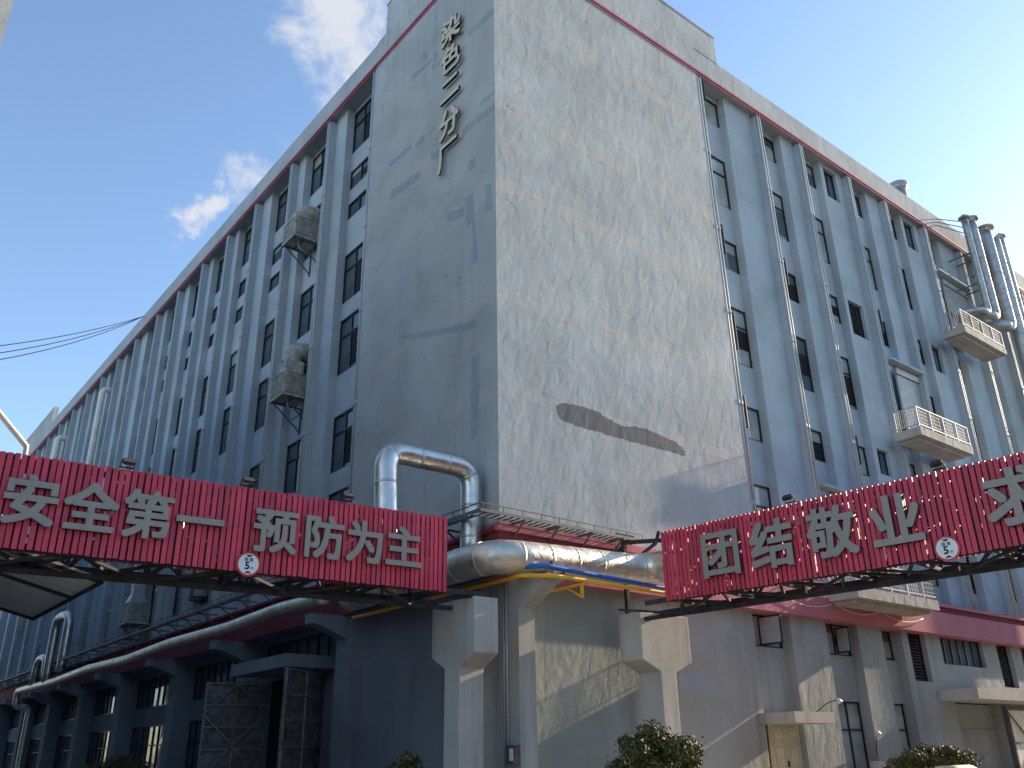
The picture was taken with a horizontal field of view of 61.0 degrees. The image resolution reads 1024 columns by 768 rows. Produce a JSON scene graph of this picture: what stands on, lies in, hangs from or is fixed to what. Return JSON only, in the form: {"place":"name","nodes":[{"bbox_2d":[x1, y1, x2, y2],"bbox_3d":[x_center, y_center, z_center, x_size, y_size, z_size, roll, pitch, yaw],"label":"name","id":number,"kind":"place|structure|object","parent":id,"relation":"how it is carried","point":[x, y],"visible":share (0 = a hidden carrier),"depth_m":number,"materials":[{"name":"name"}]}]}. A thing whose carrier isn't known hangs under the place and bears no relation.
{"place":"outdoors","nodes":[
{"label":"outdoors","id":0,"kind":"place"},
{"bbox_2d":[0,0,1023,514],"label":"sky","id":1,"kind":"structure","parent":0,"point":[131,131],"materials":[{"name":"blue"}]},
{"bbox_2d":[870,761,894,767],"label":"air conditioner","id":2,"kind":"object","parent":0,"point":[875,764],"visible":0.78,"depth_m":32.16,"materials":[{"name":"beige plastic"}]},
{"bbox_2d":[935,765,975,767],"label":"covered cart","id":3,"kind":"object","parent":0,"point":[960,766],"visible":1,"depth_m":25.45,"materials":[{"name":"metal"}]},
{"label":"pavement","id":4,"kind":"structure","parent":0,"visible":0},
{"bbox_2d":[75,752,154,767],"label":"shrub","id":5,"kind":"object","parent":4,"relation":"on","point":[126,761],"visible":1,"depth_m":40.93,"materials":[{"name":"green plant"}]},
{"bbox_2d":[378,749,423,767],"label":"shrub","id":6,"kind":"object","parent":4,"relation":"on","point":[412,761],"visible":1,"depth_m":22.61,"materials":[{"name":"green plant"}]},
{"bbox_2d":[432,596,497,767],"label":"hammerhead column","id":7,"kind":"structure","parent":4,"relation":"on","point":[464,642],"depth_m":22.49,"materials":[{"name":"concrete"}]},
{"bbox_2d":[0,451,484,610],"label":"sign gantry","id":8,"kind":"object","parent":7,"relation":"on","point":[73,496],"visible":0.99,"depth_m":19.45,"materials":[{"name":"metal"}]},
{"bbox_2d":[0,410,28,454],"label":"stay pole","id":9,"kind":"object","parent":8,"relation":"attached to","point":[14,431],"visible":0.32,"depth_m":18.51,"materials":[{"name":"white metal"}]},
{"bbox_2d":[119,457,135,469],"bbox_3d":[-8.232,1.689,18.662,0.300,0.195,0.245,14,-28,-32],"label":"floodlight","id":10,"kind":"object","parent":8,"relation":"attached to","point":[128,461],"visible":1,"depth_m":18.62,"materials":[{"name":"metal"}]},
{"bbox_2d":[239,476,254,486],"bbox_3d":[-6.081,2.239,20.034,0.300,0.195,0.245,14,-28,-32],"label":"floodlight","id":11,"kind":"object","parent":8,"relation":"attached to","point":[248,480],"visible":1,"depth_m":19.99,"materials":[{"name":"metal"}]},
{"bbox_2d":[236,552,260,576],"bbox_3d":[-5.903,4.033,19.472,0.550,0.550,0.028,14,-28,-32],"label":"height limit sign","id":12,"kind":"object","parent":8,"relation":"attached to","point":[248,564],"visible":1,"depth_m":19.46,"materials":[{"name":"white metal"}]},
{"bbox_2d":[618,612,690,764],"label":"hammerhead column","id":13,"kind":"structure","parent":4,"relation":"on","point":[656,655],"depth_m":25.62,"materials":[{"name":"concrete"}]},
{"bbox_2d":[618,451,1023,620],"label":"sign gantry","id":14,"kind":"object","parent":13,"relation":"on","point":[961,507],"visible":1,"depth_m":20.93,"materials":[{"name":"metal"}]},
{"bbox_2d":[929,459,946,470],"bbox_3d":[9.632,1.825,19.712,0.245,0.195,0.300,20,-31,-41],"label":"floodlight","id":15,"kind":"object","parent":14,"relation":"attached to","point":[935,463],"visible":1,"depth_m":19.67,"materials":[{"name":"metal"}]},
{"bbox_2d":[934,536,960,560],"bbox_3d":[9.581,3.621,19.145,0.028,0.550,0.550,20,-31,-41],"label":"height limit sign","id":16,"kind":"object","parent":14,"relation":"attached to","point":[947,548],"visible":1,"depth_m":19.13,"materials":[{"name":"white metal"}]},
{"bbox_2d":[604,719,711,767],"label":"shrub","id":17,"kind":"object","parent":4,"relation":"on","point":[649,747],"visible":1,"depth_m":22.27,"materials":[{"name":"green plant"}]},
{"bbox_2d":[881,742,984,767],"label":"shrub","id":18,"kind":"object","parent":4,"relation":"on","point":[925,757],"visible":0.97,"depth_m":31.17,"materials":[{"name":"green plant"}]},
{"bbox_3d":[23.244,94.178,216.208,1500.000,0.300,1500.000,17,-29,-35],"label":"ground","id":19,"kind":"structure","parent":0,"visible":0},
{"bbox_2d":[0,0,13,46],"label":"neighbour building","id":20,"kind":"structure","parent":19,"relation":"on","point":[5,7],"depth_m":21.19,"materials":[{"name":"white concrete"}]},
{"bbox_2d":[0,550,103,620],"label":"canopy roof","id":21,"kind":"structure","parent":20,"relation":"attached to","point":[31,597],"depth_m":20.72,"materials":[{"name":"metal"}]},
{"bbox_2d":[0,0,1023,767],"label":"factory building","id":22,"kind":"structure","parent":19,"relation":"on","point":[648,268],"depth_m":36.48,"materials":[{"name":"paint"}]},
{"bbox_2d":[2,741,14,767],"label":"window","id":23,"kind":"structure","parent":22,"relation":"in","point":[7,758],"depth_m":72.35,"materials":[{"name":"black glass"}]},
{"bbox_2d":[25,738,40,767],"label":"window","id":24,"kind":"structure","parent":22,"relation":"in","point":[34,745],"depth_m":65.97,"materials":[{"name":"black glass"}]},
{"bbox_2d":[15,435,66,632],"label":"wall duct","id":25,"kind":"object","parent":22,"relation":"attached to","point":[20,626],"depth_m":80.07,"materials":[{"name":"silver metal"}]},
{"bbox_2d":[53,735,70,767],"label":"window","id":26,"kind":"structure","parent":22,"relation":"in","point":[63,743],"depth_m":59.79,"materials":[{"name":"black glass"}]},
{"bbox_2d":[61,696,77,721],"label":"window","id":27,"kind":"structure","parent":22,"relation":"in","point":[70,703],"depth_m":60.91,"materials":[{"name":"black glass"}]},
{"bbox_2d":[0,317,141,359],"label":"overhead cable","id":28,"kind":"object","parent":22,"relation":"attached to","point":[66,344],"visible":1,"depth_m":53.15,"materials":[{"name":"black metal"}]},
{"bbox_2d":[0,316,142,345],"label":"overhead cable","id":29,"kind":"object","parent":22,"relation":"attached to","point":[65,335],"visible":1,"depth_m":52.71,"materials":[{"name":"black metal"}]},
{"bbox_2d":[0,316,143,352],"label":"overhead cable","id":30,"kind":"object","parent":22,"relation":"attached to","point":[68,339],"visible":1,"depth_m":53.26,"materials":[{"name":"black metal"}]},
{"bbox_2d":[59,387,111,610],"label":"wall duct","id":31,"kind":"object","parent":22,"relation":"attached to","point":[96,424],"depth_m":69.14,"materials":[{"name":"silver metal"}]},
{"bbox_2d":[85,730,110,765],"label":"window","id":32,"kind":"structure","parent":22,"relation":"in","point":[98,746],"depth_m":53.66,"materials":[{"name":"black glass"}]},
{"bbox_2d":[93,687,116,716],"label":"window","id":33,"kind":"structure","parent":22,"relation":"in","point":[106,698],"depth_m":54.70,"materials":[{"name":"black glass"}]},
{"bbox_2d":[118,485,156,642],"bbox_3d":[-21.819,11.345,51.475,1.560,10.910,1.450,17,-29,-35],"label":"air cooler","id":34,"kind":"object","parent":22,"relation":"attached to","point":[135,609],"visible":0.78,"depth_m":50.22,"materials":[{"name":"grey metal"}]},
{"bbox_2d":[129,724,164,767],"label":"window","id":35,"kind":"structure","parent":22,"relation":"in","point":[146,742],"depth_m":46.93,"materials":[{"name":"black glass"}]},
{"bbox_2d":[136,675,170,709],"bbox_3d":[-19.293,16.792,47.519,0.100,1.600,7.000,17,-29,-35],"label":"window","id":36,"kind":"structure","parent":22,"relation":"in","point":[152,692],"depth_m":48.17,"materials":[{"name":"black glass"}]},
{"bbox_2d":[12,598,329,767],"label":"pipe","id":37,"kind":"object","parent":22,"relation":"attached to","point":[280,608],"depth_m":41.54,"materials":[{"name":"silver metal"}]},
{"bbox_2d":[29,654,45,685],"bbox_3d":[-33.323,20.190,61.475,0.508,2.102,2.509,20,-31,-40],"label":"hairpin pipe","id":38,"kind":"object","parent":37,"relation":"attached to","point":[40,659],"visible":0.74,"depth_m":61.77,"materials":[{"name":"silver metal"}]},
{"bbox_2d":[41,610,73,681],"bbox_3d":[-30.750,17.749,58.995,0.609,4.553,3.316,19,-30,-39],"label":"hairpin pipe","id":39,"kind":"object","parent":37,"relation":"attached to","point":[67,617],"visible":0.99,"depth_m":58.94,"materials":[{"name":"silver metal"}]},
{"bbox_2d":[172,569,182,616],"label":"window","id":40,"kind":"structure","parent":22,"relation":"in","point":[177,593],"depth_m":48.41,"materials":[{"name":"black glass"}]},
{"bbox_2d":[175,398,182,435],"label":"window","id":41,"kind":"structure","parent":22,"relation":"in","point":[180,405],"depth_m":56.31,"materials":[{"name":"black glass"}]},
{"bbox_2d":[185,720,201,767],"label":"window","id":42,"kind":"structure","parent":22,"relation":"in","point":[195,727],"depth_m":42.01,"materials":[{"name":"black glass"}]},
{"bbox_2d":[191,429,200,474],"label":"window","id":43,"kind":"structure","parent":22,"relation":"in","point":[198,436],"depth_m":51.82,"materials":[{"name":"black glass"}]},
{"bbox_2d":[199,375,208,416],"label":"window","id":44,"kind":"structure","parent":22,"relation":"in","point":[206,379],"depth_m":53.23,"materials":[{"name":"black glass"}]},
{"bbox_2d":[193,659,237,700],"bbox_3d":[-13.829,14.018,41.272,0.100,1.600,6.500,17,-29,-35],"label":"window","id":45,"kind":"structure","parent":22,"relation":"in","point":[220,671],"depth_m":42.39,"materials":[{"name":"black glass"}]},
{"bbox_2d":[216,258,223,293],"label":"window","id":46,"kind":"structure","parent":22,"relation":"in","point":[222,261],"depth_m":56.56,"materials":[{"name":"black glass"}]},
{"bbox_2d":[219,406,230,455],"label":"window","id":47,"kind":"structure","parent":22,"relation":"in","point":[226,418],"depth_m":48.72,"materials":[{"name":"black glass"}]},
{"bbox_2d":[226,350,237,395],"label":"window","id":48,"kind":"structure","parent":22,"relation":"in","point":[233,357],"depth_m":50.11,"materials":[{"name":"black glass"}]},
{"bbox_2d":[242,228,251,266],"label":"window","id":49,"kind":"structure","parent":22,"relation":"in","point":[248,235],"depth_m":53.45,"materials":[{"name":"black glass"}]},
{"bbox_2d":[248,464,259,489],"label":"window","id":50,"kind":"structure","parent":22,"relation":"in","point":[254,472],"depth_m":43.62,"materials":[{"name":"black glass"}]},
{"bbox_2d":[40,442,481,572],"bbox_3d":[-5.386,2.613,22.346,11.887,3.836,1.356,17,-29,-35],"label":"pipe loop","id":51,"kind":"object","parent":22,"relation":"attached to","point":[390,457],"visible":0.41,"depth_m":25.27,"materials":[{"name":"silver metal"}]},
{"bbox_2d":[254,377,268,431],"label":"window","id":52,"kind":"structure","parent":22,"relation":"in","point":[263,386],"depth_m":45.22,"materials":[{"name":"black glass"}]},
{"bbox_2d":[261,318,274,367],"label":"window","id":53,"kind":"structure","parent":22,"relation":"in","point":[269,328],"depth_m":46.62,"materials":[{"name":"black glass"}]},
{"bbox_2d":[265,680,283,767],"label":"dark doorway","id":54,"kind":"structure","parent":22,"relation":"in","point":[277,687],"depth_m":35.85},
{"bbox_2d":[272,243,281,265],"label":"window","id":55,"kind":"structure","parent":22,"relation":"in","point":[277,253],"depth_m":48.85,"materials":[{"name":"black glass"}]},
{"bbox_2d":[275,189,287,232],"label":"window","id":56,"kind":"structure","parent":22,"relation":"in","point":[281,214],"depth_m":49.95,"materials":[{"name":"black glass"}]},
{"bbox_2d":[269,343,308,434],"bbox_3d":[-10.117,0.617,40.069,1.600,5.663,1.450,17,-29,-35],"label":"air cooler","id":57,"kind":"object","parent":22,"relation":"attached to","point":[288,385],"visible":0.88,"depth_m":39.95,"materials":[{"name":"grey metal"}]},
{"bbox_2d":[283,439,300,496],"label":"window","id":58,"kind":"structure","parent":22,"relation":"in","point":[293,450],"depth_m":40.23,"materials":[{"name":"black glass"}]},
{"bbox_2d":[282,206,320,276],"bbox_3d":[-10.501,-6.856,43.612,1.600,5.003,1.450,17,-29,-35],"label":"air cooler","id":59,"kind":"object","parent":22,"relation":"attached to","point":[301,231],"visible":0.93,"depth_m":43.52,"materials":[{"name":"grey metal"}]},
{"bbox_2d":[268,633,336,656],"bbox_3d":[-8.250,10.698,35.090,0.100,0.950,7.400,17,-29,-35],"label":"window","id":60,"kind":"structure","parent":22,"relation":"in","point":[319,644],"depth_m":35.05,"materials":[{"name":"black glass"}]},
{"bbox_2d":[297,285,313,339],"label":"window","id":61,"kind":"structure","parent":22,"relation":"in","point":[305,316],"depth_m":43.43,"materials":[{"name":"black glass"}]},
{"bbox_2d":[310,147,325,196],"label":"window","id":62,"kind":"structure","parent":22,"relation":"in","point":[318,163],"depth_m":46.77,"materials":[{"name":"black glass"}]},
{"bbox_2d":[0,502,642,691],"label":"cable tray","id":63,"kind":"object","parent":22,"relation":"attached to","point":[591,533],"visible":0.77,"depth_m":28.07,"materials":[{"name":"grey metal"}]},
{"bbox_2d":[329,486,348,516],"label":"window","id":64,"kind":"structure","parent":22,"relation":"in","point":[336,496],"depth_m":35.86,"materials":[{"name":"black glass"}]},
{"bbox_2d":[330,407,352,473],"bbox_3d":[-6.709,2.191,36.250,0.100,2.550,3.100,17,-29,-35],"label":"window","id":65,"kind":"structure","parent":22,"relation":"in","point":[342,430],"depth_m":36.84,"materials":[{"name":"black glass"}]},
{"bbox_2d":[337,309,358,375],"bbox_3d":[-6.784,-2.036,38.062,0.100,2.750,3.100,17,-29,-35],"label":"window","id":66,"kind":"structure","parent":22,"relation":"in","point":[349,326],"depth_m":38.67,"materials":[{"name":"black glass"}]},
{"bbox_2d":[342,242,362,304],"bbox_3d":[-6.841,-5.275,39.451,0.100,2.600,3.100,17,-29,-35],"label":"window","id":67,"kind":"structure","parent":22,"relation":"in","point":[353,261],"depth_m":40.06,"materials":[{"name":"black glass"}]},
{"bbox_2d":[348,190,365,219],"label":"window","id":68,"kind":"structure","parent":22,"relation":"in","point":[360,201],"depth_m":41.56,"materials":[{"name":"black glass"}]},
{"bbox_2d":[350,157,367,189],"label":"window","id":69,"kind":"structure","parent":22,"relation":"in","point":[360,172],"depth_m":42.25,"materials":[{"name":"black glass"}]},
{"bbox_2d":[352,97,371,153],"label":"window","id":70,"kind":"structure","parent":22,"relation":"in","point":[361,125],"depth_m":43.41,"materials":[{"name":"black glass"}]},
{"bbox_2d":[437,13,461,175],"bbox_3d":[-2.459,-11.634,34.336,0.100,7.538,1.436,17,-29,-35],"label":"wall lettering","id":71,"kind":"object","parent":22,"relation":"attached to","point":[452,53],"depth_m":34.46},
{"bbox_2d":[352,573,664,619],"bbox_3d":[-0.152,6.328,26.154,13.371,0.220,4.768,-9,-25,19],"label":"gas pipe","id":72,"kind":"object","parent":22,"relation":"attached to","point":[550,575],"visible":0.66,"depth_m":24.81,"materials":[{"name":"metal"}]},
{"bbox_2d":[502,584,519,767],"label":"conduit","id":73,"kind":"object","parent":22,"relation":"attached to","point":[511,754],"visible":1,"depth_m":23.74,"materials":[{"name":"grey metal"}]},
{"bbox_2d":[339,539,733,610],"bbox_3d":[-0.030,5.494,25.963,13.122,1.185,5.124,-7,-24,14],"label":"steam pipe","id":74,"kind":"object","parent":22,"relation":"attached to","point":[487,558],"visible":0.48,"depth_m":24.60,"materials":[{"name":"silver metal"}]},
{"bbox_2d":[350,563,726,611],"bbox_3d":[-0.232,6.118,26.245,13.330,0.304,4.704,-9,-25,19],"label":"water pipe","id":75,"kind":"object","parent":74,"relation":"attached to","point":[588,574],"visible":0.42,"depth_m":24.93,"materials":[{"name":"blue metal"}]},
{"bbox_2d":[550,560,584,597],"bbox_3d":[1.147,5.631,24.631,0.750,1.020,1.880,17,-29,-35],"label":"pipe hanger","id":76,"kind":"object","parent":22,"relation":"attached to","point":[581,585],"visible":0.75,"depth_m":24.32,"materials":[{"name":"yellow metal"}]},
{"bbox_2d":[615,531,705,613],"bbox_3d":[4.096,5.644,26.491,1.602,2.685,3.174,13,-27,-29],"label":"steel bracket frame","id":77,"kind":"object","parent":22,"relation":"attached to","point":[625,543],"visible":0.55,"depth_m":27.23,"materials":[{"name":"black metal"}]},
{"bbox_2d":[704,99,719,127],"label":"window","id":78,"kind":"structure","parent":22,"relation":"in","point":[711,113],"depth_m":43.58,"materials":[{"name":"clear glass"}]},
{"bbox_2d":[711,155,730,209],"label":"window","id":79,"kind":"structure","parent":22,"relation":"in","point":[718,167],"depth_m":41.90,"materials":[{"name":"grey glass"}]},
{"bbox_2d":[724,240,739,274],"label":"window","id":80,"kind":"structure","parent":22,"relation":"in","point":[730,258],"depth_m":40.30,"materials":[{"name":"grey glass"}]},
{"bbox_2d":[730,306,752,368],"bbox_3d":[9.729,-2.160,38.258,2.100,2.800,0.100,17,-29,-35],"label":"window","id":81,"kind":"structure","parent":22,"relation":"in","point":[743,354],"depth_m":38.64,"materials":[{"name":"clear glass"}]},
{"bbox_2d":[746,407,762,442],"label":"window","id":82,"kind":"structure","parent":22,"relation":"in","point":[754,432],"depth_m":37.05,"materials":[{"name":"clear glass"}]},
{"bbox_2d":[753,484,771,520],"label":"window","id":83,"kind":"structure","parent":22,"relation":"in","point":[762,494],"depth_m":35.73,"materials":[{"name":"clear glass"}]},
{"bbox_2d":[752,614,782,648],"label":"window","id":84,"kind":"structure","parent":22,"relation":"in","point":[754,616],"depth_m":32.65,"materials":[{"name":"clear glass"}]},
{"bbox_2d":[763,136,775,163],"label":"window","id":85,"kind":"structure","parent":22,"relation":"in","point":[769,149],"depth_m":46.32,"materials":[{"name":"clear glass"}]},
{"bbox_2d":[772,192,788,241],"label":"window","id":86,"kind":"structure","parent":22,"relation":"in","point":[778,203],"depth_m":44.66,"materials":[{"name":"clear glass"}]},
{"bbox_2d":[767,725,803,767],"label":"door","id":87,"kind":"structure","parent":22,"relation":"in","point":[784,740],"depth_m":31.04,"materials":[{"name":"wood"}]},
{"bbox_2d":[787,273,799,303],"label":"window","id":88,"kind":"structure","parent":22,"relation":"in","point":[792,288],"depth_m":43.04,"materials":[{"name":"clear glass"}]},
{"bbox_2d":[795,336,813,392],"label":"window","id":89,"kind":"structure","parent":22,"relation":"in","point":[801,343],"depth_m":41.38,"materials":[{"name":"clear glass"}]},
{"bbox_2d":[805,163,815,188],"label":"window","id":90,"kind":"structure","parent":22,"relation":"in","point":[810,175],"depth_m":48.50,"materials":[{"name":"clear glass"}]},
{"bbox_2d":[810,429,825,462],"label":"window","id":91,"kind":"structure","parent":22,"relation":"in","point":[818,449],"depth_m":39.77,"materials":[{"name":"clear glass"}]},
{"bbox_2d":[815,217,829,264],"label":"window","id":92,"kind":"structure","parent":22,"relation":"in","point":[820,229],"depth_m":46.86,"materials":[{"name":"clear glass"}]},
{"bbox_2d":[829,294,841,324],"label":"window","id":93,"kind":"structure","parent":22,"relation":"in","point":[833,300],"depth_m":45.21,"materials":[{"name":"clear glass"}]},
{"bbox_2d":[825,624,851,656],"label":"window","id":94,"kind":"structure","parent":22,"relation":"in","point":[829,627],"depth_m":35.47,"materials":[{"name":"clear glass"}]},
{"bbox_2d":[840,356,856,409],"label":"window","id":95,"kind":"structure","parent":22,"relation":"in","point":[845,364],"depth_m":43.55,"materials":[{"name":"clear glass"}]},
{"bbox_2d":[838,702,869,767],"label":"window","id":96,"kind":"structure","parent":22,"relation":"in","point":[854,742],"depth_m":34.28,"materials":[{"name":"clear glass"}]},
{"bbox_2d":[859,446,869,476],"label":"window","id":97,"kind":"structure","parent":22,"relation":"in","point":[864,467],"depth_m":41.97,"materials":[{"name":"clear glass"}]},
{"bbox_2d":[864,246,877,290],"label":"window","id":98,"kind":"structure","parent":22,"relation":"in","point":[867,251],"depth_m":49.64,"materials":[{"name":"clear glass"}]},
{"bbox_2d":[881,631,893,660],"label":"window","id":99,"kind":"structure","parent":22,"relation":"in","point":[885,635],"depth_m":37.90,"materials":[{"name":"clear glass"}]},
{"bbox_2d":[890,179,908,196],"bbox_3d":[26.894,-11.657,59.645,1.360,4.750,1.360,17,-29,-35],"label":"roof vent","id":100,"kind":"object","parent":22,"relation":"on","point":[901,185],"visible":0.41,"depth_m":59.95,"materials":[{"name":"silver metal"}]},
{"bbox_2d":[894,704,910,766],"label":"window","id":101,"kind":"structure","parent":22,"relation":"in","point":[900,715],"depth_m":36.63,"materials":[{"name":"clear glass"}]},
{"bbox_2d":[901,269,912,309],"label":"window","id":102,"kind":"structure","parent":22,"relation":"in","point":[903,272],"depth_m":51.91,"materials":[{"name":"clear glass"}]},
{"bbox_2d":[939,637,982,667],"bbox_3d":[21.094,12.706,41.064,4.150,1.240,0.100,17,-29,-35],"label":"window","id":103,"kind":"structure","parent":22,"relation":"in","point":[957,652],"depth_m":41.21,"materials":[{"name":"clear glass"}]},
{"bbox_2d":[948,214,991,317],"bbox_3d":[28.328,-7.538,54.890,2.146,7.413,1.944,17,-29,-35],"label":"flue pipe","id":104,"kind":"object","parent":22,"relation":"attached to","point":[986,308],"visible":0.99,"depth_m":54.53,"materials":[{"name":"grey metal"}]},
{"bbox_2d":[956,215,999,322],"bbox_3d":[29.264,-7.359,55.624,2.521,7.794,1.788,-12,-25,24],"label":"flue pipe","id":105,"kind":"object","parent":22,"relation":"attached to","point":[994,315],"visible":0.72,"depth_m":55.00,"materials":[{"name":"grey metal"}]},
{"bbox_2d":[955,704,1003,767],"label":"sliding door","id":106,"kind":"structure","parent":22,"relation":"in","point":[978,731],"depth_m":40.33,"materials":[{"name":"paint"}]},
{"bbox_2d":[971,223,1015,333],"bbox_3d":[30.897,-6.869,56.754,2.622,8.056,1.848,-12,-25,24],"label":"flue pipe","id":107,"kind":"object","parent":22,"relation":"attached to","point":[1007,323],"visible":0.94,"depth_m":56.20,"materials":[{"name":"grey metal"}]},
{"bbox_2d":[993,238,1023,374],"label":"flue pipe","id":108,"kind":"object","parent":22,"relation":"attached to","point":[1018,334],"visible":0.63,"depth_m":56.21,"materials":[{"name":"grey metal"}]},
{"bbox_2d":[994,233,1023,322],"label":"flue pipe","id":109,"kind":"object","parent":22,"relation":"attached to","point":[1001,236],"visible":0.55,"depth_m":58.32,"materials":[{"name":"grey metal"}]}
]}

